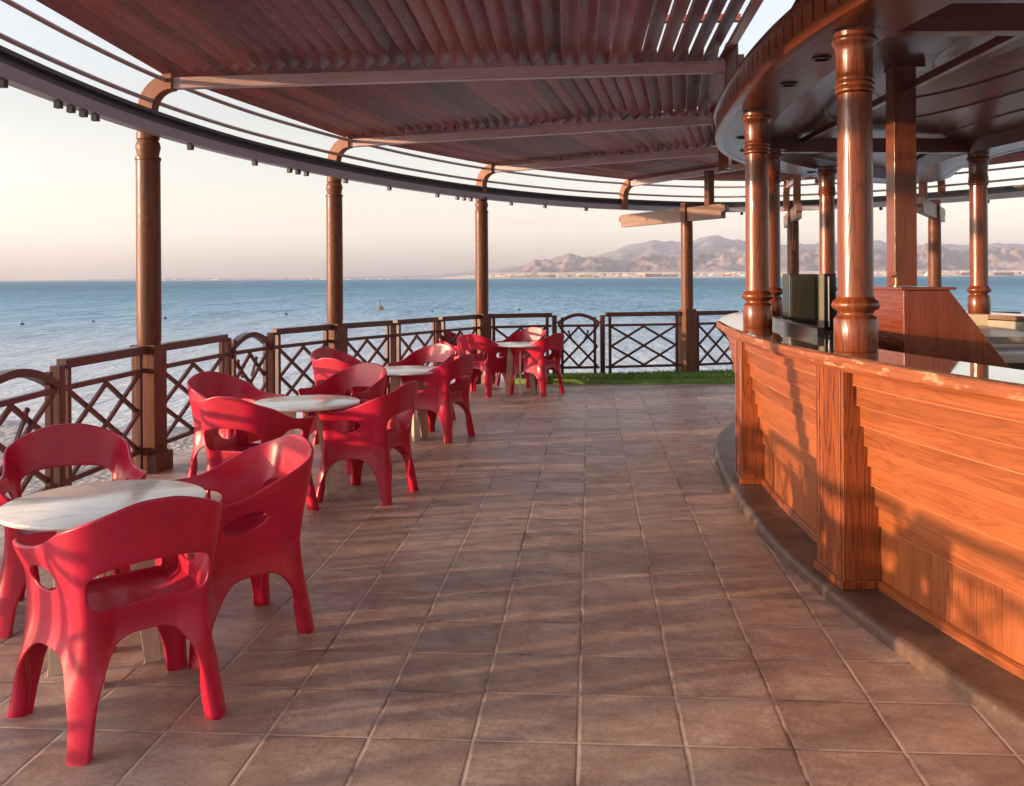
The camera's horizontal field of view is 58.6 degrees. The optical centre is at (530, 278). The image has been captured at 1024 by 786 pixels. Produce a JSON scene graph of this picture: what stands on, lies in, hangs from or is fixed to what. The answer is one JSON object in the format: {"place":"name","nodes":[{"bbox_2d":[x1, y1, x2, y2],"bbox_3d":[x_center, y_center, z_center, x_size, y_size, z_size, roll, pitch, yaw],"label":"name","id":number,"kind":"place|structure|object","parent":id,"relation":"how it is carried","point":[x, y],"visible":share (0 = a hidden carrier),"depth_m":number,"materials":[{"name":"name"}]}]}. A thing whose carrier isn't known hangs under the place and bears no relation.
{"place":"outdoors","nodes":[
{"label":"outdoors","id":0,"kind":"place"},
{"bbox_2d":[0,420,193,527],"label":"pebble shore","id":1,"kind":"structure","parent":0,"point":[8,430],"depth_m":8.63,"materials":[{"name":"grey gravel"}]},
{"bbox_2d":[0,378,1023,785],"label":"terrace floor","id":2,"kind":"structure","parent":0,"point":[588,584],"depth_m":3.51,"materials":[{"name":"brown tile"}]},
{"bbox_2d":[0,423,146,638],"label":"plastic armchair","id":3,"kind":"object","parent":2,"relation":"on","point":[61,445],"visible":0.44,"depth_m":4.22,"materials":[{"name":"red plastic"}]},
{"bbox_2d":[0,346,147,500],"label":"railing","id":4,"kind":"object","parent":2,"relation":"on","point":[57,392],"visible":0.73,"depth_m":5.81,"materials":[{"name":"brown wood"}]},
{"bbox_2d":[0,479,206,688],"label":"round table","id":5,"kind":"object","parent":2,"relation":"on","point":[60,509],"visible":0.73,"depth_m":3.43,"materials":[{"name":"white stone"}]},
{"bbox_2d":[7,496,226,765],"bbox_3d":[-1.347,1.078,3.050,0.607,0.786,0.583,0,0,-43],"label":"plastic armchair","id":6,"kind":"object","parent":2,"relation":"on","point":[81,622],"visible":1,"depth_m":2.90,"materials":[{"name":"red plastic"}]},
{"bbox_2d":[129,73,176,473],"bbox_3d":[-2.892,-0.041,6.967,0.378,3.015,0.325,0,0,6],"label":"terrace post","id":7,"kind":"object","parent":2,"relation":"on","point":[157,455],"visible":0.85,"depth_m":6.90,"materials":[{"name":"brown wood"}]},
{"bbox_2d":[173,42,743,89],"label":"roof beam","id":8,"kind":"structure","parent":7,"relation":"on","point":[727,66],"depth_m":6.74,"materials":[{"name":"brown wood"}]},
{"bbox_2d":[36,0,763,72],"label":"louvre panel","id":9,"kind":"object","parent":8,"relation":"on","point":[176,36],"visible":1,"depth_m":5.88,"materials":[{"name":"brown wood"}]},
{"bbox_2d":[0,45,1023,214],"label":"ring beam","id":10,"kind":"structure","parent":7,"relation":"on","point":[59,90],"depth_m":8.46,"materials":[{"name":"paint"}]},
{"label":"roof beam","id":11,"kind":"object","parent":10,"relation":"on","visible":0},
{"bbox_2d":[964,150,1023,167],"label":"louvre panel","id":12,"kind":"object","parent":11,"relation":"on","point":[1017,156],"visible":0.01,"depth_m":12.34,"materials":[{"name":"brown wood"}]},
{"bbox_2d":[0,32,1023,197],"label":"curved pipe","id":13,"kind":"object","parent":7,"relation":"attached to","point":[14,42],"visible":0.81,"depth_m":8.83,"materials":[{"name":"grey metal"}]},
{"bbox_2d":[155,434,313,669],"bbox_3d":[-1.226,1.077,3.788,0.583,0.786,0.607,0,0,-41],"label":"plastic armchair","id":14,"kind":"object","parent":2,"relation":"on","point":[256,544],"visible":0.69,"depth_m":3.72,"materials":[{"name":"red plastic"}]},
{"bbox_2d":[187,371,285,477],"bbox_3d":[-2.154,1.082,6.625,0.583,0.786,0.607,0,0,29],"label":"plastic armchair","id":15,"kind":"object","parent":2,"relation":"on","point":[201,386],"visible":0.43,"depth_m":6.72,"materials":[{"name":"red plastic"}]},
{"bbox_2d":[162,324,331,443],"bbox_3d":[-2.648,0.987,8.571,0.261,0.956,3.048,0,0,13],"label":"railing","id":16,"kind":"object","parent":2,"relation":"on","point":[227,362],"visible":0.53,"depth_m":8.71,"materials":[{"name":"brown wood"}]},
{"bbox_2d":[198,396,319,513],"bbox_3d":[-1.698,1.080,5.589,0.607,0.786,0.583,0,0,18],"label":"plastic armchair","id":17,"kind":"object","parent":2,"relation":"on","point":[241,417],"visible":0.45,"depth_m":5.39,"materials":[{"name":"red plastic"}]},
{"bbox_2d":[253,395,359,493],"bbox_3d":[-1.514,1.144,6.150,0.720,0.628,0.720,0,0,-14],"label":"round table","id":18,"kind":"object","parent":2,"relation":"on","point":[291,406],"visible":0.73,"depth_m":6.13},
{"bbox_2d":[322,136,352,352],"bbox_3d":[-2.151,-0.045,10.111,0.378,3.015,0.325,0,0,21],"label":"terrace post","id":19,"kind":"object","parent":2,"relation":"on","point":[334,256],"visible":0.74,"depth_m":10.04,"materials":[{"name":"brown wood"}]},
{"bbox_2d":[350,111,716,146],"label":"roof beam","id":20,"kind":"structure","parent":19,"relation":"on","point":[560,129],"depth_m":9.36,"materials":[{"name":"brown wood"}]},
{"bbox_2d":[161,47,723,136],"bbox_3d":[-0.375,-1.645,8.019,4.271,0.158,3.222,0,0,13],"label":"louvre panel","id":21,"kind":"object","parent":20,"relation":"on","point":[351,110],"visible":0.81,"depth_m":8.06,"materials":[{"name":"brown wood"}]},
{"bbox_2d":[298,362,386,473],"bbox_3d":[-1.448,1.078,7.160,0.607,0.786,0.583,0,0,30],"label":"plastic armchair","id":22,"kind":"object","parent":2,"relation":"on","point":[373,376],"visible":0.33,"depth_m":7.33,"materials":[{"name":"red plastic"}]},
{"bbox_2d":[310,347,381,394],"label":"plastic armchair","id":23,"kind":"object","parent":2,"relation":"on","point":[322,352],"visible":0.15,"depth_m":9.14,"materials":[{"name":"red plastic"}]},
{"bbox_2d":[312,358,389,443],"bbox_3d":[-1.619,1.079,8.140,0.607,0.786,0.583,0,0,27],"label":"plastic armchair","id":24,"kind":"object","parent":2,"relation":"on","point":[324,369],"visible":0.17,"depth_m":7.92,"materials":[{"name":"red plastic"}]},
{"bbox_2d":[316,381,418,505],"bbox_3d":[-1.068,1.076,6.120,0.583,0.786,0.608,0,0,17],"label":"plastic armchair","id":25,"kind":"object","parent":2,"relation":"on","point":[378,432],"visible":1,"depth_m":5.91,"materials":[{"name":"red plastic"}]},
{"bbox_2d":[384,366,437,441],"bbox_3d":[-1.124,1.142,8.300,0.720,0.628,0.720,0,0,-29],"label":"round table","id":26,"kind":"object","parent":2,"relation":"on","point":[395,373],"visible":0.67,"depth_m":8.25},
{"bbox_2d":[347,314,479,393],"bbox_3d":[-1.424,0.980,11.391,0.100,0.956,2.748,0,0,30],"label":"railing","id":27,"kind":"object","parent":2,"relation":"on","point":[392,350],"visible":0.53,"depth_m":11.06,"materials":[{"name":"brown wood"}]},
{"bbox_2d":[388,343,455,425],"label":"plastic armchair","id":28,"kind":"object","parent":2,"relation":"on","point":[442,353],"visible":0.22,"depth_m":9.53,"materials":[{"name":"red plastic"}]},
{"bbox_2d":[401,354,474,443],"bbox_3d":[-0.829,1.075,8.325,0.583,0.786,0.607,0,0,26],"label":"plastic armchair","id":29,"kind":"object","parent":2,"relation":"on","point":[440,396],"visible":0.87,"depth_m":8.11,"materials":[{"name":"red plastic"}]},
{"bbox_2d":[435,332,484,384],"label":"plastic armchair","id":30,"kind":"object","parent":2,"relation":"on","point":[479,356],"visible":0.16,"depth_m":12.02,"materials":[{"name":"red plastic"}]},
{"bbox_2d":[456,334,507,397],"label":"plastic armchair","id":31,"kind":"object","parent":2,"relation":"on","point":[492,365],"visible":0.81,"depth_m":11.20,"materials":[{"name":"red plastic"}]},
{"bbox_2d":[473,164,495,383],"bbox_3d":[-0.659,-0.054,12.645,0.378,3.015,0.325,0,0,35],"label":"terrace post","id":32,"kind":"object","parent":2,"relation":"on","point":[481,260],"visible":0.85,"depth_m":12.58,"materials":[{"name":"brown wood"}]},
{"bbox_2d":[0,0,1023,187],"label":"curved pipe","id":33,"kind":"object","parent":32,"relation":"attached to","point":[28,12],"visible":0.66,"depth_m":8.39,"materials":[{"name":"white metal"}]},
{"bbox_2d":[493,147,731,172],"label":"roof beam","id":34,"kind":"structure","parent":32,"relation":"on","point":[724,163],"depth_m":11.58,"materials":[{"name":"brown wood"}]},
{"bbox_2d":[343,107,712,164],"bbox_3d":[0.302,-1.648,10.800,4.126,0.159,2.886,0,0,18],"label":"louvre panel","id":35,"kind":"object","parent":34,"relation":"on","point":[506,150],"visible":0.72,"depth_m":10.71,"materials":[{"name":"brown wood"}]},
{"bbox_2d":[489,143,739,179],"bbox_3d":[1.579,-1.655,12.445,2.931,0.158,3.220,0,0,-43],"label":"louvre panel","id":36,"kind":"object","parent":34,"relation":"on","point":[627,170],"visible":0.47,"depth_m":12.93,"materials":[{"name":"brown wood"}]},
{"bbox_2d":[497,342,536,395],"bbox_3d":[-0.134,1.137,11.450,0.720,0.628,0.720,0,0,-1],"label":"round table","id":37,"kind":"object","parent":2,"relation":"on","point":[509,368],"visible":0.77,"depth_m":11.44,"materials":[{"name":"white plastic"}]},
{"bbox_2d":[494,327,545,387],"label":"plastic armchair","id":38,"kind":"object","parent":2,"relation":"on","point":[531,334],"visible":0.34,"depth_m":12.60,"materials":[{"name":"red plastic"}]},
{"bbox_2d":[508,333,564,396],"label":"plastic armchair","id":39,"kind":"object","parent":2,"relation":"on","point":[537,363],"visible":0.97,"depth_m":11.27,"materials":[{"name":"red plastic"}]},
{"bbox_2d":[490,311,681,378],"bbox_3d":[0.788,0.968,13.023,2.818,0.956,0.176,0,0,-12],"label":"railing","id":40,"kind":"object","parent":2,"relation":"on","point":[595,326],"visible":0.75,"depth_m":13.00,"materials":[{"name":"brown wood"}]},
{"bbox_2d":[515,371,734,383],"bbox_3d":[3.283,1.397,12.910,7.250,0.070,1.220,0,0,0],"label":"turf strip","id":41,"kind":"object","parent":2,"relation":"on","point":[723,380],"visible":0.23,"depth_m":12.42,"materials":[{"name":"green plant"}]},
{"bbox_2d":[516,368,734,378],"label":"turf blades","id":42,"kind":"object","parent":41,"relation":"on","point":[663,374],"visible":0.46,"depth_m":12.68,"materials":[{"name":"green plant"}]},
{"bbox_2d":[618,170,728,372],"bbox_3d":[2.072,-0.104,13.651,0.190,2.945,2.619,0,0,-28],"label":"outrigger post","id":43,"kind":"object","parent":41,"relation":"on","point":[686,215],"visible":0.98,"depth_m":13.21,"materials":[{"name":"brown wood"}]},
{"bbox_2d":[630,163,744,185],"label":"roof beam","id":44,"kind":"structure","parent":43,"relation":"on","point":[691,174],"depth_m":13.56,"materials":[{"name":"brown wood"}]},
{"bbox_2d":[631,162,792,181],"bbox_3d":[2.893,-1.662,13.750,2.679,0.160,2.685,0,0,0],"label":"louvre panel","id":45,"kind":"object","parent":44,"relation":"on","point":[738,175],"visible":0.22,"depth_m":14.25,"materials":[{"name":"brown wood"}]},
{"bbox_2d":[783,174,801,273],"bbox_3d":[3.991,-0.114,13.948,0.190,2.945,2.750,0,0,12],"label":"outrigger post","id":46,"kind":"object","parent":41,"relation":"on","point":[792,216],"visible":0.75,"depth_m":13.67,"materials":[{"name":"brown wood"}]},
{"bbox_2d":[786,175,818,187],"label":"roof beam","id":47,"kind":"structure","parent":46,"relation":"on","point":[789,184],"depth_m":13.86,"materials":[{"name":"brown wood"}]},
{"bbox_2d":[917,179,945,286],"bbox_3d":[5.604,-0.123,12.752,0.190,2.945,2.569,0,0,30],"label":"outrigger post","id":48,"kind":"object","parent":41,"relation":"on","point":[933,211],"visible":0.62,"depth_m":12.92,"materials":[{"name":"brown wood"}]},
{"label":"roof beam","id":49,"kind":"object","parent":48,"relation":"attached to","visible":0},
{"bbox_2d":[787,176,814,180],"bbox_3d":[4.581,-1.671,13.409,2.552,0.159,2.314,0,0,36],"label":"louvre panel","id":50,"kind":"object","parent":49,"relation":"on","point":[809,178],"visible":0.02,"depth_m":14.69,"materials":[{"name":"brown wood"}]},
{"bbox_2d":[696,310,742,370],"bbox_3d":[3.109,0.955,13.536,1.547,0.956,0.110,0,0,-16],"label":"railing","id":51,"kind":"object","parent":2,"relation":"on","point":[721,312],"visible":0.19,"depth_m":13.39,"materials":[{"name":"brown wood"}]},
{"bbox_2d":[772,316,833,339],"bbox_3d":[2.337,0.858,6.919,1.107,1.158,3.514,0,0,7],"label":"worktop","id":52,"kind":"object","parent":2,"relation":"on","point":[813,330],"visible":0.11,"depth_m":5.77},
{"bbox_2d":[782,274,835,330],"bbox_3d":[2.177,0.188,7.147,0.362,0.445,0.206,0,0,0],"label":"bar appliance","id":53,"kind":"object","parent":52,"relation":"on","point":[808,298],"visible":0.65,"depth_m":7.05,"materials":[{"name":"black metal"}]},
{"bbox_2d":[714,421,1023,737],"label":"bar ledge","id":54,"kind":"object","parent":2,"relation":"on","point":[991,689],"visible":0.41,"depth_m":3.70,"materials":[{"name":"concrete"}]},
{"bbox_2d":[716,310,1023,679],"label":"bar counter","id":55,"kind":"object","parent":54,"relation":"on","point":[898,477],"visible":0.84,"depth_m":3.81,"materials":[{"name":"orange wood"}]},
{"bbox_2d":[739,108,774,327],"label":"bar column","id":56,"kind":"structure","parent":55,"relation":"on","point":[757,295],"depth_m":6.20,"materials":[{"name":"brown wood"}]},
{"bbox_2d":[768,147,786,315],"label":"bar column","id":57,"kind":"structure","parent":55,"relation":"on","point":[775,155],"depth_m":8.12,"materials":[{"name":"brown wood"}]},
{"bbox_2d":[816,165,837,295],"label":"bar column","id":58,"kind":"structure","parent":55,"relation":"on","point":[826,189],"depth_m":9.48,"materials":[{"name":"brown wood"}]},
{"bbox_2d":[827,23,885,352],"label":"bar column","id":59,"kind":"structure","parent":55,"relation":"on","point":[855,304],"depth_m":4.15,"materials":[{"name":"brown wood"}]},
{"bbox_2d":[713,0,1023,183],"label":"bar canopy","id":60,"kind":"object","parent":59,"relation":"on","point":[965,58],"visible":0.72,"depth_m":6.12,"materials":[{"name":"brown wood"}]},
{"bbox_2d":[961,152,992,312],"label":"bar column","id":61,"kind":"structure","parent":55,"relation":"on","point":[978,289],"depth_m":8.43,"materials":[{"name":"brown wood"}]},
{"bbox_2d":[874,286,1009,367],"bbox_3d":[2.624,0.745,5.970,0.720,1.382,0.780,0,0,0],"label":"bar cabinet","id":62,"kind":"object","parent":2,"relation":"on","point":[934,322],"visible":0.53,"depth_m":5.60,"materials":[{"name":"brown wood"}]},
{"bbox_2d":[890,271,898,286],"bbox_3d":[2.326,0.006,5.836,0.035,0.100,0.075,0,0,45],"label":"brass tap","id":63,"kind":"object","parent":62,"relation":"on","point":[895,275],"visible":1,"depth_m":5.84,"materials":[{"name":"gold metal"}]},
{"bbox_2d":[886,68,916,285],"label":"square pillar","id":64,"kind":"structure","parent":62,"relation":"on","point":[901,205],"depth_m":6.05,"materials":[{"name":"brown wood"}]},
{"bbox_2d":[968,314,1023,347],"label":"steel work counter","id":65,"kind":"object","parent":2,"relation":"on","point":[997,337],"visible":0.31,"depth_m":6.96,"materials":[{"name":"grey metal"}]},
{"bbox_2d":[991,311,1020,313],"bbox_3d":[6.671,0.935,12.294,2.114,0.956,0.292,0,0,44],"label":"railing","id":66,"kind":"object","parent":2,"relation":"on","point":[1006,312],"visible":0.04,"depth_m":12.52,"materials":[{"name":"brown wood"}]},
{"bbox_2d":[995,348,1023,369],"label":"steel cooler","id":67,"kind":"object","parent":2,"relation":"on","point":[1013,358],"visible":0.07,"depth_m":6.17,"materials":[{"name":"silver metal"}]},
{"bbox_2d":[1007,363,1023,369],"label":"door","id":68,"kind":"structure","parent":67,"relation":"in","point":[1020,366],"depth_m":6.16,"materials":[{"name":"silver metal"}]},
{"bbox_2d":[0,276,1023,426],"bbox_3d":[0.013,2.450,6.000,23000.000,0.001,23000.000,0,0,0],"label":"sea","id":69,"kind":"structure","parent":0,"point":[57,317],"depth_m":65.51,"materials":[{"name":"liquid"}]},
{"bbox_2d":[376,300,383,309],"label":"buoy","id":70,"kind":"object","parent":69,"relation":"on","point":[380,307],"visible":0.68,"depth_m":72.97,"materials":[{"name":"plastic"}]},
{"bbox_2d":[0,235,1023,280],"bbox_3d":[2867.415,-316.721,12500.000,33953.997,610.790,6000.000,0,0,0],"label":"mountains","id":71,"kind":"structure","parent":0,"point":[711,244],"depth_m":11770.15,"materials":[{"name":"grey stone"}]},
{"bbox_2d":[0,0,1023,280],"label":"sky","id":72,"kind":"structure","parent":0,"point":[68,180],"materials":[{"name":"white"}]},
{"bbox_2d":[434,270,1023,278],"bbox_3d":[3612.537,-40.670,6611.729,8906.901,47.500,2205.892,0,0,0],"label":"shore","id":73,"kind":"structure","parent":0,"point":[716,274],"depth_m":6694.53,"materials":[{"name":"beige sand"}]},
{"bbox_2d":[510,275,555,277],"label":"hotel","id":74,"kind":"structure","parent":73,"relation":"on","point":[532,276],"depth_m":5725.42,"materials":[{"name":"paint"}]},
{"bbox_2d":[518,276,554,277],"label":"window","id":75,"kind":"structure","parent":74,"relation":"in","point":[541,276],"depth_m":5723.31,"materials":[{"name":"glass"}]},
{"bbox_2d":[557,274,576,277],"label":"hotel","id":76,"kind":"structure","parent":73,"relation":"on","point":[565,275],"depth_m":5735.91,"materials":[{"name":"paint"}]},
{"bbox_2d":[558,275,575,277],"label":"window","id":77,"kind":"structure","parent":76,"relation":"in","point":[559,276],"depth_m":5735.90,"materials":[{"name":"glass"}]},
{"bbox_2d":[579,274,592,276],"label":"hotel","id":78,"kind":"structure","parent":73,"relation":"on","point":[588,275],"depth_m":5731.51,"materials":[{"name":"paint"}]},
{"bbox_2d":[161,271,1023,279],"bbox_3d":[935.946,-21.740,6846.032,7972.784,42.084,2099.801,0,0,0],"label":"town","id":79,"kind":"object","parent":73,"relation":"on","point":[711,274],"visible":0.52,"depth_m":6323.14,"materials":[{"name":"paint"}]},
{"bbox_2d":[645,274,661,276],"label":"hotel","id":80,"kind":"structure","parent":73,"relation":"on","point":[653,275],"depth_m":5684.60,"materials":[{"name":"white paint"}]},
{"bbox_2d":[663,274,677,276],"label":"hotel","id":81,"kind":"structure","parent":73,"relation":"on","point":[670,275],"depth_m":5702.72,"materials":[{"name":"paint"}]},
{"bbox_2d":[924,274,952,275],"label":"hotel","id":82,"kind":"structure","parent":73,"relation":"on","point":[942,274],"depth_m":5657.36,"materials":[{"name":"paint"}]},
{"bbox_2d":[959,272,969,274],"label":"hotel","id":83,"kind":"structure","parent":73,"relation":"on","point":[964,273],"depth_m":5668.28,"materials":[{"name":"beige paint"}]},
{"bbox_2d":[991,272,1013,274],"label":"hotel","id":84,"kind":"structure","parent":73,"relation":"on","point":[1006,273],"depth_m":5664.38,"materials":[{"name":"beige paint"}]},
{"bbox_2d":[494,243,1023,272],"bbox_3d":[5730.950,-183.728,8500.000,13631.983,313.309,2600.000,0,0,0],"label":"mountains","id":85,"kind":"structure","parent":0,"point":[1007,258],"depth_m":7857.13,"materials":[{"name":"grey stone"}]}
]}

